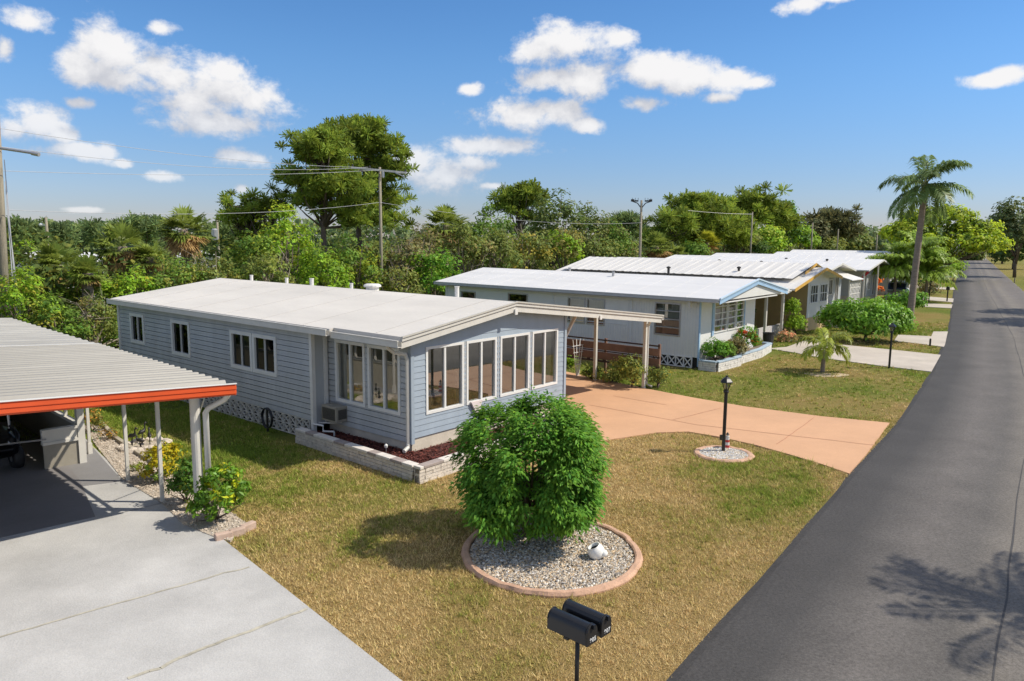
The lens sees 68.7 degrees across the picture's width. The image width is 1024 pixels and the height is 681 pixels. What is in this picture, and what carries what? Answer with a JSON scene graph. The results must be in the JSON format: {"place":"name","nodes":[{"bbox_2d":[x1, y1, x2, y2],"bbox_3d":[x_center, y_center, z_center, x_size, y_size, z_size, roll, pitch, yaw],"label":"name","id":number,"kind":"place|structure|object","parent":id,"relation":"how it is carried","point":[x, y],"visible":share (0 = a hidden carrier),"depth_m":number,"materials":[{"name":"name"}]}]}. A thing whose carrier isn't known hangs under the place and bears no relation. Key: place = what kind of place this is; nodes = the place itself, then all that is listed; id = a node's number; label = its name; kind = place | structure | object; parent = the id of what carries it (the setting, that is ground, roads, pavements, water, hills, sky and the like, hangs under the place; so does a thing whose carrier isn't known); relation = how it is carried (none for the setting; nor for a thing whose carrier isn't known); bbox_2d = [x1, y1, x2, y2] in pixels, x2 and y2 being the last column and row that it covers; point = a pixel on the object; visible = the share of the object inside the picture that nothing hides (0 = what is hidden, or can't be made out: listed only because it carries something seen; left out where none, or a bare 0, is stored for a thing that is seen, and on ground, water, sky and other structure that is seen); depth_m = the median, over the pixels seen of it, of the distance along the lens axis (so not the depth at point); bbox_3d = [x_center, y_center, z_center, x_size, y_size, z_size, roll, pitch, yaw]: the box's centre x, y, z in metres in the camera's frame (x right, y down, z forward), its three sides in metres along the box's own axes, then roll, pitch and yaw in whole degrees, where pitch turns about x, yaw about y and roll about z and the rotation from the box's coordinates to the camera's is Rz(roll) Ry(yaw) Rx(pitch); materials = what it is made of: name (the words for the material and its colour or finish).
{"place":"outdoors","nodes":[
{"label":"outdoors","id":0,"kind":"place"},
{"bbox_2d":[0,420,94,537],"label":"carport floor","id":1,"kind":"structure","parent":0,"point":[35,494],"depth_m":14.32,"materials":[{"name":"grey concrete"}]},
{"bbox_2d":[0,415,24,467],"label":"golf cart","id":2,"kind":"object","parent":1,"relation":"on","point":[14,454],"visible":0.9,"depth_m":15.82,"materials":[{"name":"black plastic"}]},
{"bbox_2d":[68,441,122,485],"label":"side path","id":3,"kind":"structure","parent":0,"point":[95,469],"depth_m":15.77,"materials":[{"name":"grey concrete"}]},
{"bbox_2d":[0,438,401,680],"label":"driveway","id":4,"kind":"structure","parent":0,"point":[109,553],"depth_m":9.97,"materials":[{"name":"grey concrete"}]},
{"bbox_2d":[0,238,1023,680],"bbox_3d":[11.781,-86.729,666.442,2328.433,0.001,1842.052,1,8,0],"label":"ground","id":5,"kind":"structure","parent":0,"point":[932,316],"depth_m":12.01,"materials":[{"name":"plant"}]},
{"bbox_2d":[0,127,40,320],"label":"utility pole","id":6,"kind":"object","parent":5,"relation":"on","point":[3,256],"visible":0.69,"depth_m":25.07,"materials":[{"name":"grey wood"}]},
{"bbox_2d":[6,214,49,243],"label":"pine tree","id":7,"kind":"object","parent":5,"relation":"on","point":[18,221],"visible":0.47,"depth_m":98.82,"materials":[{"name":"green plant"}]},
{"bbox_2d":[0,262,64,327],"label":"tall shrub","id":8,"kind":"object","parent":5,"relation":"on","point":[8,297],"visible":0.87,"depth_m":24.67,"materials":[{"name":"green plant"}]},
{"bbox_2d":[21,240,81,313],"bbox_3d":[-18.432,-1.705,30.562,2.387,4.850,2.476,5,9,28],"label":"cabbage palm","id":9,"kind":"object","parent":5,"relation":"on","point":[48,254],"visible":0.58,"depth_m":29.91,"materials":[{"name":"green plant"}]},
{"bbox_2d":[22,290,97,338],"bbox_3d":[-15.219,-0.107,25.233,2.305,3.165,2.094,3,8,16],"label":"tall shrub","id":10,"kind":"object","parent":5,"relation":"on","point":[83,330],"visible":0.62,"depth_m":25.02,"materials":[{"name":"green plant"}]},
{"bbox_2d":[54,283,118,344],"bbox_3d":[-15.010,-0.387,26.815,2.294,3.317,3.038,5,9,29],"label":"tall shrub","id":11,"kind":"object","parent":5,"relation":"on","point":[96,321],"visible":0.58,"depth_m":26.56,"materials":[{"name":"green plant"}]},
{"bbox_2d":[63,254,111,339],"bbox_3d":[-16.576,-1.281,29.538,1.722,4.315,1.882,1,8,0],"label":"cabbage palm","id":12,"kind":"object","parent":5,"relation":"on","point":[85,264],"visible":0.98,"depth_m":29.07,"materials":[{"name":"green plant"}]},
{"bbox_2d":[78,216,130,251],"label":"pine tree","id":13,"kind":"object","parent":5,"relation":"on","point":[92,228],"visible":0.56,"depth_m":96.51,"materials":[{"name":"green plant"}]},
{"bbox_2d":[89,219,146,293],"bbox_3d":[-17.445,-2.562,33.564,2.609,5.736,2.529,-3,9,-25],"label":"cabbage palm","id":14,"kind":"object","parent":5,"relation":"on","point":[124,235],"visible":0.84,"depth_m":32.91,"materials":[{"name":"green plant"}]},
{"bbox_2d":[0,318,236,510],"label":"carport","id":15,"kind":"object","parent":5,"relation":"on","point":[47,376],"visible":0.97,"depth_m":13.60,"materials":[{"name":"metal"}]},
{"bbox_2d":[96,263,159,315],"bbox_3d":[-15.774,-1.272,31.122,2.944,3.873,2.215,-7,11,-44],"label":"tall shrub","id":16,"kind":"object","parent":5,"relation":"on","point":[128,282],"visible":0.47,"depth_m":30.44,"materials":[{"name":"green plant"}]},
{"bbox_2d":[114,210,165,257],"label":"pine tree","id":17,"kind":"object","parent":5,"relation":"on","point":[144,223],"visible":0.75,"depth_m":87.93,"materials":[{"name":"green plant"}]},
{"bbox_2d":[129,240,168,276],"bbox_3d":[-16.189,-2.121,33.612,1.834,4.868,1.784,1,8,0],"label":"cabbage palm","id":18,"kind":"object","parent":5,"relation":"on","point":[150,252],"visible":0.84,"depth_m":33.12,"materials":[{"name":"green plant"}]},
{"bbox_2d":[85,424,245,541],"bbox_3d":[-7.936,2.779,15.937,0.900,0.080,9.942,-7,11,-42],"label":"gravel strip","id":19,"kind":"object","parent":5,"relation":"on","point":[180,511],"visible":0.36,"depth_m":14.39,"materials":[{"name":"beige gravel"}]},
{"bbox_2d":[137,440,187,480],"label":"croton shrub","id":20,"kind":"object","parent":19,"relation":"on","point":[169,450],"visible":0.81,"depth_m":15.03,"materials":[{"name":"yellow plant"}]},
{"bbox_2d":[163,455,203,502],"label":"shrub","id":21,"kind":"object","parent":19,"relation":"on","point":[180,482],"visible":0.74,"depth_m":13.72,"materials":[{"name":"green plant"}]},
{"bbox_2d":[182,462,251,522],"bbox_3d":[-5.114,2.672,12.936,1.100,1.185,0.922,-5,10,-37],"label":"shrub","id":22,"kind":"object","parent":19,"relation":"on","point":[224,490],"visible":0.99,"depth_m":12.78,"materials":[{"name":"green plant"}]},
{"bbox_2d":[135,254,210,291],"bbox_3d":[-14.809,-1.671,32.681,3.212,4.256,2.526,-7,11,-42],"label":"tall shrub","id":23,"kind":"object","parent":5,"relation":"on","point":[183,274],"visible":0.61,"depth_m":32.11,"materials":[{"name":"green plant"}]},
{"bbox_2d":[152,203,215,270],"bbox_3d":[-17.352,-3.918,39.797,3.338,6.719,2.924,1,8,0],"label":"cabbage palm","id":24,"kind":"object","parent":5,"relation":"on","point":[182,240],"visible":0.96,"depth_m":39.06,"materials":[{"name":"green plant"}]},
{"bbox_2d":[169,250,247,285],"bbox_3d":[-13.673,-1.976,34.144,3.134,4.456,2.844,5,9,27],"label":"tall shrub","id":25,"kind":"object","parent":5,"relation":"on","point":[213,275],"visible":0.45,"depth_m":33.73,"materials":[{"name":"green plant"}]},
{"bbox_2d":[213,189,270,253],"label":"pine tree","id":26,"kind":"object","parent":5,"relation":"on","point":[239,220],"visible":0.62,"depth_m":45.61,"materials":[{"name":"green plant"}]},
{"bbox_2d":[222,228,278,280],"bbox_3d":[-12.798,-2.787,36.738,2.764,5.406,2.807,3,8,19],"label":"broadleaf tree","id":27,"kind":"object","parent":5,"relation":"on","point":[254,247],"visible":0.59,"depth_m":36.29,"materials":[{"name":"green plant"}]},
{"bbox_2d":[238,180,296,276],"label":"pine tree","id":28,"kind":"object","parent":5,"relation":"on","point":[263,202],"visible":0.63,"depth_m":44.85,"materials":[{"name":"green plant"}]},
{"bbox_2d":[239,246,295,283],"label":"tall shrub","id":29,"kind":"object","parent":5,"relation":"on","point":[263,264],"visible":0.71,"depth_m":34.45,"materials":[{"name":"green plant"}]},
{"bbox_2d":[255,199,326,282],"bbox_3d":[-11.447,-3.799,38.606,3.554,6.880,3.396,-5,10,-37],"label":"broadleaf tree","id":30,"kind":"object","parent":5,"relation":"on","point":[285,224],"visible":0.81,"depth_m":38.41,"materials":[{"name":"green plant"}]},
{"bbox_2d":[289,245,354,287],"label":"shrub","id":31,"kind":"object","parent":5,"relation":"on","point":[331,271],"visible":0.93,"depth_m":37.43,"materials":[{"name":"green plant"}]},
{"bbox_2d":[270,122,378,273],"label":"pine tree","id":32,"kind":"object","parent":5,"relation":"on","point":[323,147],"visible":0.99,"depth_m":42.83,"materials":[{"name":"green plant"}]},
{"bbox_2d":[316,233,385,289],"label":"broadleaf tree","id":33,"kind":"object","parent":5,"relation":"on","point":[343,256],"visible":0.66,"depth_m":41.17,"materials":[{"name":"green plant"}]},
{"bbox_2d":[317,112,421,282],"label":"pine tree","id":34,"kind":"object","parent":5,"relation":"on","point":[369,136],"visible":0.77,"depth_m":49.18,"materials":[{"name":"green plant"}]},
{"bbox_2d":[351,164,406,290],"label":"utility pole","id":35,"kind":"object","parent":5,"relation":"on","point":[379,169],"visible":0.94,"depth_m":42.29,"materials":[{"name":"grey wood"}]},
{"bbox_2d":[106,275,663,452],"bbox_3d":[-4.124,-0.246,24.671,14.225,3.674,11.753,7,10,40],"label":"mobile home","id":36,"kind":"object","parent":5,"relation":"on","point":[406,371],"visible":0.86,"depth_m":19.43,"materials":[{"name":"blue plastic"}]},
{"bbox_2d":[170,319,191,357],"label":"window","id":37,"kind":"structure","parent":36,"relation":"in","point":[180,331],"depth_m":22.29,"materials":[{"name":"white plastic"}]},
{"bbox_2d":[229,329,252,371],"bbox_3d":[-7.220,0.253,20.171,1.090,1.040,0.200,7,10,40],"label":"window","id":38,"kind":"structure","parent":36,"relation":"in","point":[240,341],"depth_m":20.14,"materials":[{"name":"white plastic"}]},
{"bbox_2d":[252,333,278,376],"bbox_3d":[-6.377,0.363,19.427,1.110,1.040,0.130,7,10,40],"label":"window","id":39,"kind":"structure","parent":36,"relation":"in","point":[264,351],"depth_m":19.42,"materials":[{"name":"white plastic"}]},
{"bbox_2d":[334,339,366,406],"bbox_3d":[-3.842,0.764,17.931,1.130,1.520,0.125,7,10,40],"label":"window","id":40,"kind":"structure","parent":36,"relation":"in","point":[337,349],"depth_m":17.96,"materials":[{"name":"white plastic"}]},
{"bbox_2d":[367,344,401,415],"bbox_3d":[-2.901,0.881,17.147,1.130,1.520,0.125,7,10,40],"label":"window","id":41,"kind":"structure","parent":36,"relation":"in","point":[370,371],"depth_m":17.18,"materials":[{"name":"white plastic"}]},
{"bbox_2d":[425,342,463,414],"bbox_3d":[-1.581,0.849,17.353,0.125,1.550,1.230,7,10,40],"label":"window","id":42,"kind":"structure","parent":36,"relation":"in","point":[460,344],"depth_m":17.38,"materials":[{"name":"white plastic"}]},
{"bbox_2d":[466,337,496,404],"bbox_3d":[-0.776,0.726,18.301,0.125,1.550,1.090,7,10,40],"label":"window","id":43,"kind":"structure","parent":36,"relation":"in","point":[494,339],"depth_m":18.33,"materials":[{"name":"white plastic"}]},
{"bbox_2d":[500,332,529,396],"bbox_3d":[0.041,0.600,19.264,0.125,1.550,1.170,7,10,40],"label":"window","id":44,"kind":"structure","parent":36,"relation":"in","point":[527,335],"depth_m":19.30,"materials":[{"name":"white plastic"}]},
{"bbox_2d":[531,328,557,389],"bbox_3d":[0.852,0.475,20.222,0.125,1.550,1.130,7,10,40],"label":"window","id":45,"kind":"structure","parent":36,"relation":"in","point":[555,331],"depth_m":20.25,"materials":[{"name":"white plastic"}]},
{"bbox_2d":[0,223,800,346],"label":"undergrowth","id":46,"kind":"object","parent":5,"relation":"on","point":[211,252],"visible":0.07,"depth_m":33.46,"materials":[{"name":"green plant"}]},
{"bbox_2d":[378,261,425,293],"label":"tall shrub","id":47,"kind":"object","parent":5,"relation":"on","point":[403,280],"visible":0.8,"depth_m":41.70,"materials":[{"name":"green plant"}]},
{"bbox_2d":[383,226,432,289],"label":"tall shrub","id":48,"kind":"object","parent":5,"relation":"on","point":[400,257],"visible":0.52,"depth_m":43.80,"materials":[{"name":"green plant"}]},
{"bbox_2d":[399,221,444,293],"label":"tall shrub","id":49,"kind":"object","parent":5,"relation":"on","point":[429,240],"visible":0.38,"depth_m":48.70,"materials":[{"name":"green plant"}]},
{"bbox_2d":[295,414,553,483],"bbox_3d":[-1.893,2.273,18.679,4.553,0.360,5.360,7,10,40],"label":"brick planter","id":50,"kind":"object","parent":5,"relation":"on","point":[420,466],"visible":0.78,"depth_m":16.55,"materials":[{"name":"brick"}]},
{"bbox_2d":[400,247,462,295],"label":"broadleaf tree","id":51,"kind":"object","parent":5,"relation":"on","point":[431,275],"visible":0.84,"depth_m":43.55,"materials":[{"name":"green plant"}]},
{"bbox_2d":[421,204,470,264],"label":"cabbage palm","id":52,"kind":"object","parent":5,"relation":"on","point":[450,217],"visible":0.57,"depth_m":52.87,"materials":[{"name":"green plant"}]},
{"bbox_2d":[433,220,495,274],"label":"tall shrub","id":53,"kind":"object","parent":5,"relation":"on","point":[480,247],"visible":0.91,"depth_m":50.27,"materials":[{"name":"green plant"}]},
{"bbox_2d":[7,218,957,256],"bbox_3d":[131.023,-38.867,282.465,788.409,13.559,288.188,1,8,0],"label":"woodland","id":54,"kind":"object","parent":5,"relation":"on","point":[407,234],"visible":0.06,"depth_m":198.86,"materials":[{"name":"green plant"}]},
{"bbox_2d":[459,202,516,267],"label":"broadleaf tree","id":55,"kind":"object","parent":5,"relation":"on","point":[479,229],"visible":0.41,"depth_m":61.41,"materials":[{"name":"green plant"}]},
{"bbox_2d":[473,227,529,268],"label":"tall shrub","id":56,"kind":"object","parent":5,"relation":"on","point":[502,245],"visible":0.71,"depth_m":52.34,"materials":[{"name":"green plant"}]},
{"bbox_2d":[67,321,948,420],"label":"lawn grass","id":57,"kind":"structure","parent":5,"relation":"on","point":[917,333],"depth_m":26.94,"materials":[{"name":"green plant"}]},
{"bbox_2d":[477,177,552,267],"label":"pine tree","id":58,"kind":"object","parent":5,"relation":"on","point":[519,198],"visible":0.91,"depth_m":70.51,"materials":[{"name":"green plant"}]},
{"bbox_2d":[439,385,614,551],"bbox_3d":[0.278,2.080,12.408,2.870,2.576,2.889,1,8,0],"label":"round bush","id":59,"kind":"object","parent":5,"relation":"on","point":[562,487],"visible":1,"depth_m":11.59,"materials":[{"name":"green plant"}]},
{"bbox_2d":[496,225,559,269],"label":"tall shrub","id":60,"kind":"object","parent":5,"relation":"on","point":[528,248],"visible":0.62,"depth_m":57.25,"materials":[{"name":"green plant"}]},
{"bbox_2d":[461,517,642,597],"bbox_3d":[0.630,3.368,11.991,2.881,0.102,3.042,1,8,0],"label":"stone edging","id":61,"kind":"object","parent":5,"relation":"on","point":[621,580],"visible":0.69,"depth_m":10.93,"materials":[{"name":"stone"}]},
{"bbox_2d":[470,523,634,589],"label":"gravel","id":62,"kind":"structure","parent":5,"relation":"on","point":[569,579],"depth_m":11.62,"materials":[{"name":"beige gravel"}]},
{"bbox_2d":[521,188,591,270],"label":"broadleaf tree","id":63,"kind":"object","parent":5,"relation":"on","point":[544,218],"visible":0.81,"depth_m":67.31,"materials":[{"name":"green plant"}]},
{"bbox_2d":[541,227,585,269],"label":"tall shrub","id":64,"kind":"object","parent":5,"relation":"on","point":[558,239],"visible":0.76,"depth_m":62.58,"materials":[{"name":"green plant"}]},
{"bbox_2d":[547,598,610,680],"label":"mailbox pair","id":65,"kind":"object","parent":5,"relation":"on","point":[579,624],"visible":1,"depth_m":7.79,"materials":[{"name":"black metal"}]},
{"bbox_2d":[566,200,621,256],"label":"broadleaf tree","id":66,"kind":"object","parent":5,"relation":"on","point":[596,222],"visible":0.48,"depth_m":75.05,"materials":[{"name":"green plant"}]},
{"bbox_2d":[571,229,623,262],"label":"tall shrub","id":67,"kind":"object","parent":5,"relation":"on","point":[595,247],"visible":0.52,"depth_m":67.69,"materials":[{"name":"green plant"}]},
{"bbox_2d":[433,267,791,368],"bbox_3d":[5.550,-1.775,36.793,15.060,3.566,11.465,7,10,40],"label":"mobile home","id":68,"kind":"object","parent":5,"relation":"on","point":[697,312],"visible":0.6,"depth_m":31.18,"materials":[{"name":"white metal"}]},
{"bbox_2d":[654,302,680,336],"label":"window","id":69,"kind":"structure","parent":68,"relation":"in","point":[671,312],"depth_m":29.68,"materials":[{"name":"grey metal"}]},
{"bbox_2d":[566,335,660,385],"bbox_3d":[1.763,0.477,28.105,8.500,1.510,0.130,7,10,40],"label":"slat fence","id":70,"kind":"object","parent":5,"relation":"on","point":[605,347],"visible":0.28,"depth_m":26.58,"materials":[{"name":"brown wood"}]},
{"bbox_2d":[602,221,646,257],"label":"tree","id":71,"kind":"object","parent":5,"relation":"on","point":[626,252],"visible":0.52,"depth_m":74.70,"materials":[{"name":"green plant"}]},
{"bbox_2d":[605,209,652,242],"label":"pine tree","id":72,"kind":"object","parent":5,"relation":"on","point":[630,220],"visible":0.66,"depth_m":110.24,"materials":[{"name":"green plant"}]},
{"bbox_2d":[609,353,651,386],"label":"shrub","id":73,"kind":"object","parent":5,"relation":"on","point":[628,369],"visible":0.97,"depth_m":24.88,"materials":[{"name":"green plant"}]},
{"bbox_2d":[641,230,674,257],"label":"shrub","id":74,"kind":"object","parent":5,"relation":"on","point":[655,237],"visible":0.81,"depth_m":84.15,"materials":[{"name":"green plant"}]},
{"bbox_2d":[636,203,701,248],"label":"pine tree","id":75,"kind":"object","parent":5,"relation":"on","point":[669,222],"visible":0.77,"depth_m":97.44,"materials":[{"name":"green plant"}]},
{"bbox_2d":[555,256,843,339],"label":"mobile home","id":76,"kind":"object","parent":5,"relation":"on","point":[807,284],"visible":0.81,"depth_m":42.53,"materials":[{"name":"white paint"}]},
{"bbox_2d":[662,188,750,245],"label":"pine tree","id":77,"kind":"object","parent":5,"relation":"on","point":[719,222],"visible":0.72,"depth_m":105.77,"materials":[{"name":"green plant"}]},
{"bbox_2d":[697,342,771,371],"bbox_3d":[9.619,0.634,31.176,0.995,0.400,6.819,7,10,40],"label":"stone planter","id":78,"kind":"object","parent":5,"relation":"on","point":[739,359],"visible":0.98,"depth_m":29.65,"materials":[{"name":"stone"}]},
{"bbox_2d":[717,206,759,251],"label":"pine tree","id":79,"kind":"object","parent":5,"relation":"on","point":[744,236],"visible":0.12,"depth_m":111.12,"materials":[{"name":"green plant"}]},
{"bbox_2d":[621,257,862,304],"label":"mobile home","id":80,"kind":"object","parent":5,"relation":"on","point":[835,288],"visible":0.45,"depth_m":52.42,"materials":[{"name":"grey metal"}]},
{"bbox_2d":[718,181,792,226],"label":"pine tree","id":81,"kind":"object","parent":5,"relation":"on","point":[756,202],"visible":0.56,"depth_m":134.24,"materials":[{"name":"green plant"}]},
{"bbox_2d":[753,219,792,253],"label":"broadleaf tree","id":82,"kind":"object","parent":5,"relation":"on","point":[766,235],"visible":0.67,"depth_m":132.85,"materials":[{"name":"green plant"}]},
{"bbox_2d":[667,255,889,302],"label":"mobile home","id":83,"kind":"object","parent":5,"relation":"on","point":[869,284],"visible":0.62,"depth_m":61.22,"materials":[{"name":"grey metal"}]},
{"bbox_2d":[761,199,805,231],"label":"pine tree","id":84,"kind":"object","parent":5,"relation":"on","point":[785,216],"visible":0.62,"depth_m":152.82,"materials":[{"name":"green plant"}]},
{"bbox_2d":[783,297,807,333],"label":"vine shrub","id":85,"kind":"object","parent":5,"relation":"on","point":[794,323],"visible":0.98,"depth_m":38.53,"materials":[{"name":"green plant"}]},
{"bbox_2d":[780,221,821,250],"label":"broadleaf tree","id":86,"kind":"object","parent":5,"relation":"on","point":[801,235],"visible":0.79,"depth_m":160.30,"materials":[{"name":"green plant"}]},
{"bbox_2d":[711,253,892,294],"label":"mobile home","id":87,"kind":"object","parent":5,"relation":"on","point":[883,283],"visible":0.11,"depth_m":73.41,"materials":[{"name":"white paint"}]},
{"bbox_2d":[796,327,852,372],"bbox_3d":[11.932,0.417,28.422,2.055,1.724,1.956,-3,8,-22],"label":"palm","id":88,"kind":"object","parent":5,"relation":"on","point":[826,352],"visible":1,"depth_m":28.26,"materials":[{"name":"green plant"}]},
{"bbox_2d":[792,203,867,243],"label":"pine tree","id":89,"kind":"object","parent":5,"relation":"on","point":[844,224],"visible":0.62,"depth_m":214.07,"materials":[{"name":"green plant"}]},
{"bbox_2d":[813,296,918,340],"bbox_3d":[17.683,-1.057,37.313,4.719,2.354,3.648,1,8,0],"label":"round bush","id":90,"kind":"object","parent":5,"relation":"on","point":[879,316],"visible":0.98,"depth_m":36.60,"materials":[{"name":"green plant"}]},
{"bbox_2d":[865,243,930,295],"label":"clump palm","id":91,"kind":"object","parent":5,"relation":"on","point":[901,269],"visible":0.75,"depth_m":60.99,"materials":[{"name":"green plant"}]},
{"bbox_2d":[884,229,948,265],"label":"clump palm","id":92,"kind":"object","parent":5,"relation":"on","point":[928,251],"visible":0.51,"depth_m":61.10,"materials":[{"name":"green plant"}]},
{"bbox_2d":[877,154,973,331],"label":"tall palm","id":93,"kind":"object","parent":5,"relation":"on","point":[937,192],"visible":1,"depth_m":40.76,"materials":[{"name":"green plant"}]},
{"bbox_2d":[891,249,966,300],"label":"clump palm","id":94,"kind":"object","parent":5,"relation":"on","point":[938,271],"visible":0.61,"depth_m":60.61,"materials":[{"name":"green plant"}]},
{"bbox_2d":[877,203,1015,267],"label":"broadleaf tree","id":95,"kind":"object","parent":5,"relation":"on","point":[973,234],"visible":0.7,"depth_m":92.86,"materials":[{"name":"green plant"}]},
{"bbox_2d":[988,196,1023,277],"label":"broadleaf tree","id":96,"kind":"object","parent":5,"relation":"on","point":[1008,216],"visible":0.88,"depth_m":104.13,"materials":[{"name":"green plant"}]},
{"bbox_2d":[0,0,1023,240],"label":"sky","id":97,"kind":"structure","parent":0,"point":[611,103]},
{"bbox_2d":[535,372,889,473],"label":"driveway","id":98,"kind":"structure","parent":0,"point":[847,456],"depth_m":20.44,"materials":[{"name":"concrete"}]},
{"bbox_2d":[666,259,1023,680],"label":"road","id":99,"kind":"structure","parent":0,"point":[890,563],"depth_m":11.90,"materials":[{"name":"grey asphalt"}]},
{"bbox_2d":[772,340,939,371],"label":"driveway","id":100,"kind":"structure","parent":0,"point":[918,361],"depth_m":32.33,"materials":[{"name":"concrete"}]},
{"bbox_2d":[894,331,947,346],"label":"driveway","id":101,"kind":"structure","parent":0,"point":[938,338],"depth_m":38.43,"materials":[{"name":"concrete"}]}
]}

